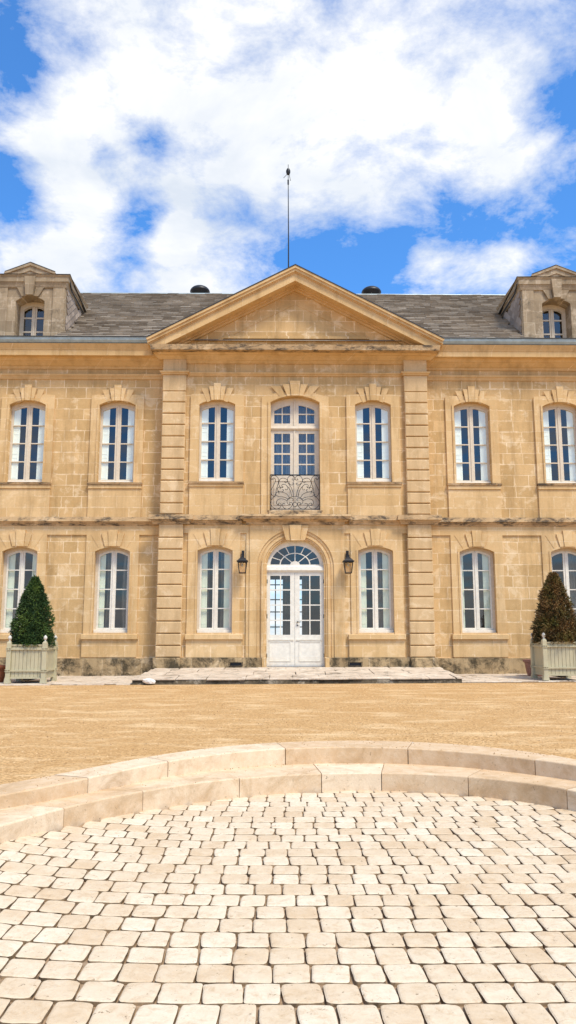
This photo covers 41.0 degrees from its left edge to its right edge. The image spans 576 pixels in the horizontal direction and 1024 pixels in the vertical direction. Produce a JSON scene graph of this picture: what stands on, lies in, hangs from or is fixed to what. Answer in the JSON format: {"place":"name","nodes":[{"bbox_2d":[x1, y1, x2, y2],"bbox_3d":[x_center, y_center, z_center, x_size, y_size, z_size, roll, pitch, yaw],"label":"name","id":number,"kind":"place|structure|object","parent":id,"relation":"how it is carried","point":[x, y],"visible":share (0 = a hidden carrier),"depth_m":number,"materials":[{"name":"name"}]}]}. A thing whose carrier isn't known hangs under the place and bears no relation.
{"place":"outdoors","nodes":[
{"label":"outdoors","id":0,"kind":"place"},
{"bbox_2d":[0,790,575,1023],"bbox_3d":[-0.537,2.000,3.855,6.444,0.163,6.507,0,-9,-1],"label":"cobbled paving","id":1,"kind":"structure","parent":0,"point":[524,834],"depth_m":3.88,"materials":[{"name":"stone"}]},
{"bbox_2d":[0,763,575,843],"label":"curved step","id":2,"kind":"object","parent":1,"relation":"on","point":[17,822],"visible":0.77,"depth_m":6.60,"materials":[{"name":"stone"}]},
{"bbox_2d":[0,741,575,808],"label":"curved step","id":3,"kind":"object","parent":2,"relation":"on","point":[98,778],"visible":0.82,"depth_m":7.07,"materials":[{"name":"stone"}]},
{"bbox_2d":[0,682,575,806],"bbox_3d":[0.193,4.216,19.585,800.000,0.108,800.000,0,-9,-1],"label":"gravel","id":4,"kind":"structure","parent":0,"point":[27,765],"depth_m":10.12,"materials":[{"name":"beige gravel"}]},
{"bbox_2d":[142,678,155,683],"bbox_3d":[-3.060,3.731,16.973,0.292,0.121,0.196,0,-9,-1],"label":"stone lump","id":5,"kind":"object","parent":4,"relation":"on","point":[149,681],"visible":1,"depth_m":16.90,"materials":[{"name":"white stone"}]},
{"bbox_2d":[0,168,575,675],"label":"mansion","id":6,"kind":"structure","parent":4,"relation":"on","point":[166,460],"depth_m":20.61,"materials":[{"name":"stone"}]},
{"bbox_2d":[0,530,42,656],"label":"window","id":7,"kind":"structure","parent":6,"relation":"in","point":[14,558],"depth_m":20.33,"materials":[{"name":"stone"}]},
{"bbox_2d":[0,384,54,516],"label":"window","id":8,"kind":"structure","parent":6,"relation":"in","point":[25,497],"depth_m":20.77,"materials":[{"name":"stone"}]},
{"bbox_2d":[80,530,137,656],"bbox_3d":[-4.632,2.147,20.333,1.470,3.310,0.570,0,-9,-1],"label":"window","id":9,"kind":"structure","parent":6,"relation":"in","point":[112,546],"depth_m":20.30,"materials":[{"name":"stone"}]},
{"bbox_2d":[87,385,144,516],"bbox_3d":[-4.631,-1.640,20.844,1.460,3.631,0.395,0,-9,-1],"label":"window","id":10,"kind":"structure","parent":6,"relation":"in","point":[116,497],"depth_m":20.79,"materials":[{"name":"stone"}]},
{"bbox_2d":[185,528,242,657],"bbox_3d":[-1.899,2.105,20.067,1.470,3.310,0.570,0,-9,-1],"label":"window","id":11,"kind":"structure","parent":6,"relation":"in","point":[197,645],"depth_m":20.04,"materials":[{"name":"stone"}]},
{"bbox_2d":[188,383,243,514],"bbox_3d":[-1.898,-1.664,20.576,1.460,3.595,0.395,0,-9,-1],"label":"window","id":12,"kind":"structure","parent":6,"relation":"in","point":[216,495],"depth_m":20.52,"materials":[{"name":"stone"}]},
{"bbox_2d":[236,551,247,573],"bbox_3d":[-1.169,1.277,19.792,0.290,0.610,0.410,0,-9,-1],"label":"wall lantern","id":13,"kind":"object","parent":6,"relation":"attached to","point":[242,559],"depth_m":19.66,"materials":[{"name":"black metal"}]},
{"bbox_2d":[261,381,329,513],"bbox_3d":[0.188,-1.672,20.783,1.805,3.654,0.746,0,-9,-1],"label":"balcony window","id":14,"kind":"structure","parent":6,"relation":"in","point":[293,437],"depth_m":20.66,"materials":[{"name":"stone"}]},
{"bbox_2d":[257,525,334,666],"bbox_3d":[0.193,2.172,19.911,1.990,3.670,0.315,0,-9,-1],"label":"door","id":15,"kind":"structure","parent":6,"relation":"in","point":[294,649],"depth_m":19.92,"materials":[{"name":"wood"}]},
{"bbox_2d":[342,551,353,573],"bbox_3d":[1.548,1.282,19.822,0.290,0.610,0.410,0,-9,-1],"label":"wall lantern","id":16,"kind":"object","parent":6,"relation":"attached to","point":[348,559],"depth_m":19.71,"materials":[{"name":"black metal"}]},
{"bbox_2d":[346,383,401,514],"bbox_3d":[2.282,-1.657,20.623,1.460,3.595,0.395,0,-9,-1],"label":"window","id":17,"kind":"structure","parent":6,"relation":"in","point":[372,495],"depth_m":20.57,"materials":[{"name":"stone"}]},
{"bbox_2d":[348,529,405,656],"bbox_3d":[2.281,2.113,20.114,1.470,3.310,0.570,0,-9,-1],"label":"window","id":18,"kind":"structure","parent":6,"relation":"in","point":[383,588],"depth_m":20.08,"materials":[{"name":"stone"}]},
{"bbox_2d":[445,386,501,517],"bbox_3d":[5.008,-1.623,20.952,1.460,3.631,0.395,0,-9,-1],"label":"window","id":19,"kind":"structure","parent":6,"relation":"in","point":[471,498],"depth_m":20.90,"materials":[{"name":"stone"}]},
{"bbox_2d":[452,530,508,656],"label":"window","id":20,"kind":"structure","parent":6,"relation":"in","point":[484,577],"depth_m":20.40,"materials":[{"name":"stone"}]},
{"bbox_2d":[533,386,575,517],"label":"window","id":21,"kind":"structure","parent":6,"relation":"in","point":[557,499],"depth_m":20.97,"materials":[{"name":"stone"}]},
{"bbox_2d":[545,531,575,614],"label":"window","id":22,"kind":"structure","parent":6,"relation":"in","point":[567,540],"depth_m":20.57,"materials":[{"name":"stone"}]},
{"bbox_2d":[131,667,463,684],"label":"stone terrace","id":23,"kind":"structure","parent":4,"relation":"on","point":[287,675],"depth_m":17.60,"materials":[{"name":"beige stone"}]},
{"bbox_2d":[0,674,575,685],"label":"pavement","id":24,"kind":"structure","parent":0,"point":[127,680],"depth_m":17.89,"materials":[{"name":"beige stone"}]},
{"bbox_2d":[0,665,5,681],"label":"terracotta pot","id":25,"kind":"object","parent":24,"relation":"on","point":[2,672],"visible":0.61,"depth_m":17.70,"materials":[{"name":"ceramic"}]},
{"bbox_2d":[4,635,58,682],"bbox_3d":[-5.905,3.384,17.764,0.944,1.068,0.941,0,-9,-1],"label":"planter box","id":26,"kind":"object","parent":24,"relation":"on","point":[28,663],"visible":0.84,"depth_m":17.37,"materials":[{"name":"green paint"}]},
{"bbox_2d":[8,574,56,647],"bbox_3d":[-5.933,2.318,17.942,1.109,1.759,1.121,0,-9,-1],"label":"cone tree","id":27,"kind":"object","parent":26,"relation":"on","point":[31,622],"visible":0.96,"depth_m":17.69,"materials":[{"name":"green plant"}]},
{"bbox_2d":[523,659,542,675],"bbox_3d":[6.150,3.861,19.082,0.618,0.400,0.618,0,-9,-1],"label":"terracotta pot","id":28,"kind":"object","parent":24,"relation":"on","point":[527,662],"visible":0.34,"depth_m":18.97,"materials":[{"name":"ceramic"}]},
{"bbox_2d":[529,633,575,679],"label":"planter box","id":29,"kind":"object","parent":24,"relation":"on","point":[555,659],"visible":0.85,"depth_m":17.54,"materials":[{"name":"green paint"}]},
{"bbox_2d":[529,571,575,644],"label":"cone tree","id":30,"kind":"object","parent":29,"relation":"on","point":[554,612],"visible":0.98,"depth_m":17.86,"materials":[{"name":"brown plant"}]},
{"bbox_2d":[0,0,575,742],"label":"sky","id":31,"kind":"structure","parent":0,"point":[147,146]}
]}

